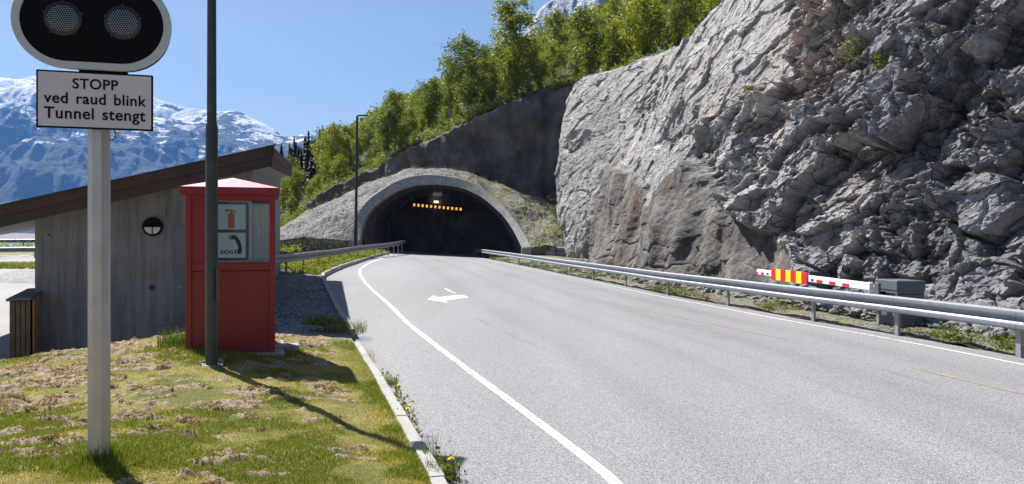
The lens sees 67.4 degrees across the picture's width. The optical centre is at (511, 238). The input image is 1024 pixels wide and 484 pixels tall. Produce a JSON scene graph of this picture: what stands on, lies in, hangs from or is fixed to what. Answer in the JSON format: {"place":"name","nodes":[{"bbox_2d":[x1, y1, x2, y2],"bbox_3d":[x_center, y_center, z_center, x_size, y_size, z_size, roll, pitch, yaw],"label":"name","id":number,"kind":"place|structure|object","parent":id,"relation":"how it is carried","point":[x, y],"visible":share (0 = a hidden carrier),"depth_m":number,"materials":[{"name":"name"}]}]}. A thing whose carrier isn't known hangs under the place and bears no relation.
{"place":"outdoors","nodes":[
{"label":"outdoors","id":0,"kind":"place"},
{"bbox_2d":[0,246,34,256],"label":"lot verge","id":1,"kind":"structure","parent":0,"point":[6,254],"depth_m":51.52,"materials":[{"name":"beige plant"}]},
{"bbox_2d":[0,238,312,252],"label":"rail undergrowth","id":2,"kind":"object","parent":1,"relation":"on","point":[291,249],"visible":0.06,"depth_m":59.37,"materials":[{"name":"green plant"}]},
{"bbox_2d":[0,254,42,358],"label":"parking lot","id":3,"kind":"structure","parent":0,"point":[13,282],"depth_m":28.29,"materials":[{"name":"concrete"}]},
{"bbox_2d":[0,247,34,257],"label":"guard rail","id":4,"kind":"object","parent":3,"relation":"on","point":[17,249],"visible":0.19,"depth_m":47.63,"materials":[{"name":"metal"}]},
{"bbox_2d":[6,288,42,358],"bbox_3d":[-9.357,1.634,15.014,0.427,1.271,1.674,0,0,-16],"label":"bin screen","id":5,"kind":"object","parent":3,"relation":"on","point":[24,321],"visible":0.56,"depth_m":14.32,"materials":[{"name":"brown wood"}]},
{"bbox_2d":[0,76,317,233],"bbox_3d":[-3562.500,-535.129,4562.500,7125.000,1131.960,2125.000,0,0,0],"label":"snow mountain","id":6,"kind":"structure","parent":0,"point":[35,161],"depth_m":4494.10,"materials":[{"name":"white snow"}]},
{"bbox_2d":[0,250,383,270],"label":"verge grass","id":7,"kind":"structure","parent":0,"point":[16,265],"depth_m":32.51,"materials":[{"name":"green plant"}]},
{"bbox_2d":[0,332,431,483],"bbox_3d":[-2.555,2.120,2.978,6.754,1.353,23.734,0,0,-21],"label":"lawn","id":8,"kind":"structure","parent":0,"point":[123,410],"depth_m":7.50,"materials":[{"name":"green plant"}]},
{"bbox_2d":[11,0,171,459],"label":"warning signal","id":9,"kind":"object","parent":8,"relation":"on","point":[104,47],"visible":1,"depth_m":5.33,"materials":[{"name":"metal"}]},
{"bbox_2d":[64,438,126,465],"bbox_3d":[-2.943,1.491,5.385,0.481,0.179,0.467,0,0,0],"label":"grass tuft","id":10,"kind":"object","parent":8,"relation":"on","point":[104,449],"visible":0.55,"depth_m":5.35,"materials":[{"name":"green plant"}]},
{"bbox_2d":[144,327,184,348],"bbox_3d":[-4.603,1.345,10.687,0.828,0.326,0.905,0,0,0],"label":"grass tuft","id":11,"kind":"object","parent":8,"relation":"on","point":[173,342],"visible":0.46,"depth_m":10.58,"materials":[{"name":"green plant"}]},
{"bbox_2d":[0,335,368,483],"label":"dead thatch","id":12,"kind":"object","parent":8,"relation":"on","point":[192,417],"visible":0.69,"depth_m":7.38,"materials":[{"name":"beige plant"}]},
{"bbox_2d":[198,0,224,366],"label":"lamp post","id":13,"kind":"object","parent":8,"relation":"on","point":[211,248],"visible":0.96,"depth_m":9.40,"materials":[{"name":"metal"}]},
{"bbox_2d":[215,268,218,301],"bbox_3d":[-3.620,0.570,9.430,0.012,0.420,0.090,0,0,0],"label":"service door","id":14,"kind":"structure","parent":13,"relation":"in","point":[216,269],"depth_m":9.41,"materials":[{"name":"grey metal"}]},
{"bbox_2d":[180,178,298,357],"bbox_3d":[-3.893,0.402,11.011,1.620,2.537,1.500,0,0,-17],"label":"emergency booth","id":15,"kind":"object","parent":8,"relation":"on","point":[246,312],"visible":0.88,"depth_m":10.54,"materials":[{"name":"red paint"}]},
{"bbox_2d":[218,260,268,262],"bbox_3d":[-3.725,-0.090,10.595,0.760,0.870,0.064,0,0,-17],"label":"window sill","id":16,"kind":"structure","parent":15,"relation":"in","point":[219,261],"depth_m":10.57,"materials":[{"name":"grey metal"}]},
{"bbox_2d":[155,269,342,331],"bbox_3d":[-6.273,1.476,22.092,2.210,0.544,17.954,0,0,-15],"label":"gravel","id":17,"kind":"structure","parent":0,"point":[294,305],"depth_m":18.96,"materials":[{"name":"grey gravel"}]},
{"bbox_2d":[301,313,347,325],"bbox_3d":[-3.398,1.438,13.940,0.883,0.284,0.602,0,0,0],"label":"leafy weed","id":18,"kind":"object","parent":17,"relation":"on","point":[318,321],"visible":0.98,"depth_m":13.89,"materials":[{"name":"green plant"}]},
{"bbox_2d":[318,317,368,334],"bbox_3d":[-3.073,1.555,13.921,1.131,0.320,1.178,0,0,0],"label":"grass tuft","id":19,"kind":"object","parent":17,"relation":"on","point":[346,330],"visible":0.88,"depth_m":13.77,"materials":[{"name":"green plant"}]},
{"bbox_2d":[0,0,549,238],"label":"sky","id":20,"kind":"structure","parent":0,"point":[294,67],"materials":[{"name":"blue"}]},
{"bbox_2d":[275,330,352,346],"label":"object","id":21,"kind":"structure","parent":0,"point":[332,335],"depth_m":13.48,"materials":[{"name":"concrete"}]},
{"bbox_2d":[385,250,505,256],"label":"tunnel road","id":22,"kind":"structure","parent":0,"point":[421,252],"depth_m":74.60,"materials":[{"name":"grey asphalt"}]},
{"bbox_2d":[280,26,693,219],"bbox_3d":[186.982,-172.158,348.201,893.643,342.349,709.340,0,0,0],"label":"hillside","id":23,"kind":"structure","parent":0,"point":[442,126],"depth_m":88.15,"materials":[{"name":"green plant"}]},
{"bbox_2d":[280,178,292,209],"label":"birch tree","id":24,"kind":"object","parent":23,"relation":"on","point":[284,187],"visible":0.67,"depth_m":108.25,"materials":[{"name":"green plant"}]},
{"bbox_2d":[283,196,297,215],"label":"birch tree","id":25,"kind":"object","parent":23,"relation":"on","point":[291,201],"visible":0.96,"depth_m":96.05,"materials":[{"name":"green plant"}]},
{"bbox_2d":[281,166,307,210],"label":"birch tree","id":26,"kind":"object","parent":23,"relation":"on","point":[294,183],"visible":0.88,"depth_m":98.30,"materials":[{"name":"green plant"}]},
{"bbox_2d":[286,155,305,196],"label":"birch tree","id":27,"kind":"object","parent":23,"relation":"on","point":[293,162],"visible":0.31,"depth_m":114.15,"materials":[{"name":"green plant"}]},
{"bbox_2d":[301,131,314,190],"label":"spruce tree","id":28,"kind":"object","parent":23,"relation":"on","point":[308,152],"visible":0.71,"depth_m":128.65,"materials":[{"name":"green plant"}]},
{"bbox_2d":[305,147,317,186],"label":"spruce tree","id":29,"kind":"object","parent":23,"relation":"on","point":[312,172],"visible":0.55,"depth_m":121.33,"materials":[{"name":"green plant"}]},
{"bbox_2d":[308,175,323,193],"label":"birch tree","id":30,"kind":"object","parent":23,"relation":"on","point":[317,181],"visible":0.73,"depth_m":91.51,"materials":[{"name":"green plant"}]},
{"bbox_2d":[309,126,348,187],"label":"birch tree","id":31,"kind":"object","parent":23,"relation":"on","point":[317,150],"visible":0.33,"depth_m":106.55,"materials":[{"name":"green plant"}]},
{"bbox_2d":[314,119,351,182],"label":"birch tree","id":32,"kind":"object","parent":23,"relation":"on","point":[334,131],"visible":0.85,"depth_m":92.42,"materials":[{"name":"green plant"}]},
{"bbox_2d":[323,154,349,183],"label":"birch tree","id":33,"kind":"object","parent":23,"relation":"on","point":[337,166],"visible":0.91,"depth_m":88.17,"materials":[{"name":"green plant"}]},
{"bbox_2d":[335,122,360,173],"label":"birch tree","id":34,"kind":"object","parent":23,"relation":"on","point":[348,131],"visible":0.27,"depth_m":114.07,"materials":[{"name":"green plant"}]},
{"bbox_2d":[337,133,360,168],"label":"birch tree","id":35,"kind":"object","parent":23,"relation":"on","point":[347,139],"visible":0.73,"depth_m":92.58,"materials":[{"name":"green plant"}]},
{"bbox_2d":[350,136,365,167],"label":"birch tree","id":36,"kind":"object","parent":23,"relation":"on","point":[360,148],"visible":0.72,"depth_m":89.85,"materials":[{"name":"green plant"}]},
{"bbox_2d":[361,124,377,159],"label":"birch tree","id":37,"kind":"object","parent":23,"relation":"on","point":[367,130],"visible":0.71,"depth_m":117.88,"materials":[{"name":"green plant"}]},
{"bbox_2d":[370,108,403,157],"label":"birch tree","id":38,"kind":"object","parent":23,"relation":"on","point":[388,136],"visible":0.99,"depth_m":84.42,"materials":[{"name":"green plant"}]},
{"bbox_2d":[373,103,410,144],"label":"birch tree","id":39,"kind":"object","parent":23,"relation":"on","point":[380,112],"visible":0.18,"depth_m":92.20,"materials":[{"name":"green plant"}]},
{"bbox_2d":[380,88,407,117],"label":"birch tree","id":40,"kind":"object","parent":23,"relation":"on","point":[399,95],"visible":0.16,"depth_m":131.39,"materials":[{"name":"green plant"}]},
{"bbox_2d":[380,87,409,150],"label":"birch tree","id":41,"kind":"object","parent":23,"relation":"on","point":[394,105],"visible":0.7,"depth_m":85.71,"materials":[{"name":"green plant"}]},
{"bbox_2d":[393,125,412,148],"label":"birch tree","id":42,"kind":"object","parent":23,"relation":"on","point":[403,136],"visible":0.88,"depth_m":83.81,"materials":[{"name":"green plant"}]},
{"bbox_2d":[398,106,418,143],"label":"birch tree","id":43,"kind":"object","parent":23,"relation":"on","point":[411,120],"visible":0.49,"depth_m":94.78,"materials":[{"name":"green plant"}]},
{"bbox_2d":[404,87,429,111],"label":"birch tree","id":44,"kind":"object","parent":23,"relation":"on","point":[411,101],"visible":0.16,"depth_m":122.69,"materials":[{"name":"green plant"}]},
{"bbox_2d":[416,114,427,135],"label":"birch tree","id":45,"kind":"object","parent":23,"relation":"on","point":[422,121],"visible":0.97,"depth_m":86.13,"materials":[{"name":"green plant"}]},
{"bbox_2d":[409,76,443,126],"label":"birch tree","id":46,"kind":"object","parent":23,"relation":"on","point":[433,87],"visible":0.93,"depth_m":89.48,"materials":[{"name":"green plant"}]},
{"bbox_2d":[424,94,438,126],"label":"birch tree","id":47,"kind":"object","parent":23,"relation":"on","point":[433,111],"visible":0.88,"depth_m":89.40,"materials":[{"name":"green plant"}]},
{"bbox_2d":[436,59,461,124],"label":"birch tree","id":48,"kind":"object","parent":23,"relation":"on","point":[449,93],"visible":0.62,"depth_m":87.89,"materials":[{"name":"green plant"}]},
{"bbox_2d":[285,0,632,157],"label":"distant wood","id":49,"kind":"object","parent":23,"relation":"on","point":[539,35],"visible":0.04,"depth_m":179.34,"materials":[{"name":"green plant"}]},
{"bbox_2d":[433,29,492,113],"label":"birch tree","id":50,"kind":"object","parent":23,"relation":"on","point":[472,93],"visible":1,"depth_m":82.46,"materials":[{"name":"green plant"}]},
{"bbox_2d":[280,50,666,226],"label":"edge undergrowth","id":51,"kind":"object","parent":23,"relation":"on","point":[393,155],"visible":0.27,"depth_m":81.33,"materials":[{"name":"green plant"}]},
{"bbox_2d":[475,71,497,105],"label":"birch tree","id":52,"kind":"object","parent":23,"relation":"on","point":[483,97],"visible":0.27,"depth_m":86.19,"materials":[{"name":"green plant"}]},
{"bbox_2d":[476,56,500,105],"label":"birch tree","id":53,"kind":"object","parent":23,"relation":"on","point":[490,67],"visible":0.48,"depth_m":83.60,"materials":[{"name":"green plant"}]},
{"bbox_2d":[479,71,501,106],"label":"birch tree","id":54,"kind":"object","parent":23,"relation":"on","point":[488,89],"visible":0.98,"depth_m":82.36,"materials":[{"name":"green plant"}]},
{"bbox_2d":[491,43,506,75],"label":"birch tree","id":55,"kind":"object","parent":23,"relation":"on","point":[498,49],"visible":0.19,"depth_m":143.81,"materials":[{"name":"green plant"}]},
{"bbox_2d":[280,0,720,225],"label":"undergrowth","id":56,"kind":"object","parent":23,"relation":"on","point":[381,155],"visible":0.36,"depth_m":82.64,"materials":[{"name":"green plant"}]},
{"bbox_2d":[478,0,542,90],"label":"birch tree","id":57,"kind":"object","parent":23,"relation":"on","point":[508,13],"visible":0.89,"depth_m":80.24,"materials":[{"name":"green plant"}]},
{"bbox_2d":[505,64,525,96],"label":"birch tree","id":58,"kind":"object","parent":23,"relation":"on","point":[515,85],"visible":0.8,"depth_m":80.40,"materials":[{"name":"green plant"}]},
{"bbox_2d":[519,49,545,92],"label":"birch tree","id":59,"kind":"object","parent":23,"relation":"on","point":[530,65],"visible":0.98,"depth_m":79.75,"materials":[{"name":"green plant"}]},
{"bbox_2d":[529,58,554,88],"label":"birch tree","id":60,"kind":"object","parent":23,"relation":"on","point":[548,74],"visible":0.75,"depth_m":80.51,"materials":[{"name":"green plant"}]},
{"bbox_2d":[542,44,559,65],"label":"birch tree","id":61,"kind":"object","parent":23,"relation":"on","point":[552,53],"visible":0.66,"depth_m":98.61,"materials":[{"name":"green plant"}]},
{"bbox_2d":[539,38,568,72],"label":"birch tree","id":62,"kind":"object","parent":23,"relation":"on","point":[546,49],"visible":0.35,"depth_m":106.30,"materials":[{"name":"green plant"}]},
{"bbox_2d":[547,56,561,78],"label":"birch tree","id":63,"kind":"object","parent":23,"relation":"on","point":[555,63],"visible":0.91,"depth_m":84.47,"materials":[{"name":"green plant"}]},
{"bbox_2d":[538,7,572,67],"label":"birch tree","id":64,"kind":"object","parent":23,"relation":"on","point":[555,30],"visible":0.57,"depth_m":115.56,"materials":[{"name":"green plant"}]},
{"bbox_2d":[563,29,592,79],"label":"birch tree","id":65,"kind":"object","parent":23,"relation":"on","point":[575,66],"visible":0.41,"depth_m":77.53,"materials":[{"name":"green plant"}]},
{"bbox_2d":[558,4,621,80],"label":"birch tree","id":66,"kind":"object","parent":23,"relation":"on","point":[590,37],"visible":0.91,"depth_m":65.64,"materials":[{"name":"green plant"}]},
{"bbox_2d":[591,18,622,71],"bbox_3d":[8.021,-15.446,62.886,3.033,5.074,2.839,0,0,10],"label":"birch tree","id":67,"kind":"object","parent":23,"relation":"on","point":[611,48],"visible":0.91,"depth_m":62.70,"materials":[{"name":"green plant"}]},
{"bbox_2d":[597,0,629,22],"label":"birch tree","id":68,"kind":"object","parent":23,"relation":"on","point":[612,5],"visible":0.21,"depth_m":89.17,"materials":[{"name":"green plant"}]},
{"bbox_2d":[618,32,635,64],"bbox_3d":[9.466,-15.177,62.721,1.921,3.262,2.052,0,0,17],"label":"birch tree","id":69,"kind":"object","parent":23,"relation":"on","point":[628,55],"visible":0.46,"depth_m":62.51,"materials":[{"name":"green plant"}]},
{"bbox_2d":[611,0,667,57],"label":"birch tree","id":70,"kind":"object","parent":23,"relation":"on","point":[656,4],"visible":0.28,"depth_m":59.97,"materials":[{"name":"green plant"}]},
{"bbox_2d":[615,0,666,63],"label":"birch tree","id":71,"kind":"object","parent":23,"relation":"on","point":[644,34],"visible":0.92,"depth_m":58.03,"materials":[{"name":"green plant"}]},
{"bbox_2d":[655,0,688,46],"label":"birch tree","id":72,"kind":"object","parent":23,"relation":"on","point":[662,18],"visible":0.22,"depth_m":56.16,"materials":[{"name":"green plant"}]},
{"bbox_2d":[656,0,704,45],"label":"birch tree","id":73,"kind":"object","parent":23,"relation":"on","point":[684,14],"visible":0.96,"depth_m":53.98,"materials":[{"name":"green plant"}]},
{"bbox_2d":[687,0,710,26],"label":"birch tree","id":74,"kind":"object","parent":23,"relation":"on","point":[701,15],"visible":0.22,"depth_m":55.42,"materials":[{"name":"green plant"}]},
{"bbox_2d":[702,0,721,17],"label":"birch tree","id":75,"kind":"object","parent":23,"relation":"on","point":[708,2],"visible":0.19,"depth_m":46.31,"materials":[{"name":"green plant"}]},
{"bbox_2d":[524,0,609,34],"bbox_3d":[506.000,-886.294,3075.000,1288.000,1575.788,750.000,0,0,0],"label":"rocky peak","id":76,"kind":"structure","parent":0,"point":[566,5],"depth_m":3252.13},
{"bbox_2d":[325,253,1023,483],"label":"road","id":77,"kind":"structure","parent":0,"point":[623,394],"depth_m":9.59,"materials":[{"name":"grey asphalt"}]},
{"bbox_2d":[321,251,390,341],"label":"kerb","id":78,"kind":"structure","parent":77,"relation":"on","point":[335,304],"depth_m":24.21,"materials":[{"name":"concrete"}]},
{"bbox_2d":[355,341,447,483],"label":"kerb","id":79,"kind":"structure","parent":77,"relation":"on","point":[411,434],"depth_m":7.23,"materials":[{"name":"concrete"}]},
{"bbox_2d":[380,368,467,482],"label":"weeds","id":80,"kind":"object","parent":77,"relation":"on","point":[420,431],"visible":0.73,"depth_m":7.53,"materials":[{"name":"green plant"}]},
{"bbox_2d":[417,426,441,459],"bbox_3d":[-0.673,1.696,6.320,0.276,0.324,0.245,0,0,0],"label":"grass tuft","id":81,"kind":"object","parent":77,"relation":"on","point":[427,450],"visible":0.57,"depth_m":6.30,"materials":[{"name":"green plant"}]},
{"bbox_2d":[414,446,467,480],"bbox_3d":[-0.556,1.741,5.892,0.552,0.233,0.473,0,0,0],"label":"grass tuft","id":82,"kind":"object","parent":77,"relation":"on","point":[443,467],"visible":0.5,"depth_m":5.90,"materials":[{"name":"green plant"}]},
{"bbox_2d":[427,295,467,302],"bbox_3d":[-1.807,1.707,21.842,1.108,0.038,2.596,0,0,0],"label":"arrow marking","id":83,"kind":"object","parent":77,"relation":"on","point":[440,299],"visible":1,"depth_m":21.91,"materials":[{"name":"white paint"}]},
{"bbox_2d":[359,257,622,483],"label":"lane marking","id":84,"kind":"object","parent":77,"relation":"on","point":[608,476],"visible":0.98,"depth_m":8.21,"materials":[{"name":"white paint"}]},
{"bbox_2d":[596,299,784,338],"bbox_3d":[3.705,1.810,18.397,0.100,0.052,9.000,0,0,-16],"label":"worn marking","id":85,"kind":"object","parent":77,"relation":"on","point":[697,320],"visible":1,"depth_m":16.87,"materials":[{"name":"yellow paint"}]},
{"bbox_2d":[481,258,1023,364],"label":"edge marking","id":86,"kind":"object","parent":77,"relation":"on","point":[817,325],"visible":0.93,"depth_m":15.37,"materials":[{"name":"white paint"}]},
{"bbox_2d":[913,368,1023,394],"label":"worn marking","id":87,"kind":"object","parent":77,"relation":"on","point":[970,381],"visible":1,"depth_m":9.90,"materials":[{"name":"yellow paint"}]},
{"bbox_2d":[487,255,1014,354],"bbox_3d":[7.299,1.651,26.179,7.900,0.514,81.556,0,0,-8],"label":"rock verge","id":88,"kind":"structure","parent":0,"point":[848,320],"depth_m":18.78,"materials":[{"name":"grey gravel"}]},
{"bbox_2d":[0,239,34,245],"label":"guard rail","id":89,"kind":"object","parent":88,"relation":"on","point":[22,241],"visible":0.09,"depth_m":67.39,"materials":[{"name":"metal"}]},
{"bbox_2d":[0,144,292,351],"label":"wooden building","id":90,"kind":"structure","parent":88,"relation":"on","point":[147,251],"depth_m":15.35,"materials":[{"name":"grey wood"}]},
{"bbox_2d":[173,225,184,332],"bbox_3d":[-6.398,0.965,15.706,1.000,2.471,0.108,0,0,-14],"label":"door","id":91,"kind":"structure","parent":90,"relation":"in","point":[178,230],"depth_m":15.61,"materials":[{"name":"grey wood"}]},
{"bbox_2d":[280,168,565,255],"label":"gravel mound","id":92,"kind":"object","parent":88,"relation":"on","point":[325,226],"visible":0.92,"depth_m":68.29,"materials":[{"name":"grey gravel"}]},
{"bbox_2d":[282,166,556,242],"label":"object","id":93,"kind":"object","parent":92,"relation":"on","point":[441,175],"visible":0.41,"depth_m":73.79,"materials":[{"name":"green plant"}]},
{"bbox_2d":[293,81,577,257],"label":"sprayed rock wall","id":94,"kind":"structure","parent":88,"relation":"on","point":[514,143],"depth_m":78.72,"materials":[{"name":"concrete"}]},
{"bbox_2d":[349,175,530,254],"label":"tunnel portal","id":95,"kind":"object","parent":88,"relation":"on","point":[379,212],"visible":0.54,"depth_m":70.75,"materials":[{"name":"concrete"}]},
{"bbox_2d":[411,202,463,211],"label":"height warning bar","id":96,"kind":"object","parent":95,"relation":"hanging from","point":[437,206],"visible":1,"depth_m":74.95,"materials":[{"name":"yellow paint"}]},
{"bbox_2d":[546,247,565,256],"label":"stone wall","id":97,"kind":"structure","parent":88,"relation":"on","point":[558,251],"depth_m":63.80,"materials":[{"name":"grey stone"}]},
{"bbox_2d":[530,258,803,305],"bbox_3d":[5.173,1.604,37.449,4.088,0.575,35.799,0,0,-8],"label":"rubble","id":98,"kind":"object","parent":88,"relation":"on","point":[707,290],"visible":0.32,"depth_m":27.87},
{"bbox_2d":[475,249,1023,357],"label":"guard rail","id":99,"kind":"object","parent":88,"relation":"on","point":[897,306],"visible":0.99,"depth_m":16.07,"materials":[{"name":"metal"}]},
{"bbox_2d":[491,256,1023,351],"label":"rail weeds","id":100,"kind":"object","parent":88,"relation":"on","point":[953,336],"visible":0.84,"depth_m":17.29,"materials":[{"name":"green plant"}]},
{"bbox_2d":[755,268,924,326],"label":"barrier gate","id":101,"kind":"structure","parent":88,"relation":"on","point":[908,288],"depth_m":15.94,"materials":[{"name":"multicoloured metal"}]},
{"bbox_2d":[790,281,1023,338],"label":"rubble","id":102,"kind":"object","parent":88,"relation":"on","point":[989,298],"visible":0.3,"depth_m":16.19,"materials":[{"name":"grey stone"}]},
{"bbox_2d":[554,0,1023,300],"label":"cliff","id":103,"kind":"structure","parent":0,"point":[811,156],"depth_m":25.07,"materials":[{"name":"grey stone"}]},
{"bbox_2d":[544,194,564,246],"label":"corner weeds","id":104,"kind":"object","parent":103,"relation":"on","point":[558,236],"visible":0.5,"depth_m":62.55,"materials":[{"name":"green plant"}]},
{"bbox_2d":[833,37,863,64],"bbox_3d":[10.850,-6.028,24.802,1.134,0.871,0.858,0,0,0],"label":"ledge shrub","id":105,"kind":"object","parent":103,"relation":"on","point":[851,51],"visible":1,"depth_m":24.77,"materials":[{"name":"green plant"}]},
{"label":"verge","id":106,"kind":"structure","parent":0,"visible":0},
{"bbox_2d":[280,248,386,273],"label":"kerb weeds","id":107,"kind":"object","parent":106,"relation":"on","point":[312,269],"visible":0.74,"depth_m":33.27,"materials":[{"name":"green plant"}]},
{"bbox_2d":[277,240,405,274],"bbox_3d":[-9.046,0.970,47.496,0.512,1.649,43.022,0,0,-2],"label":"guard rail","id":108,"kind":"object","parent":106,"relation":"on","point":[290,257],"visible":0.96,"depth_m":35.84,"materials":[{"name":"metal"}]},
{"bbox_2d":[354,115,366,251],"bbox_3d":[-11.478,-4.027,58.000,0.970,10.600,0.300,0,0,0],"label":"street lamp","id":109,"kind":"object","parent":106,"relation":"on","point":[356,204],"visible":0.94,"depth_m":57.91,"materials":[{"name":"black metal"}]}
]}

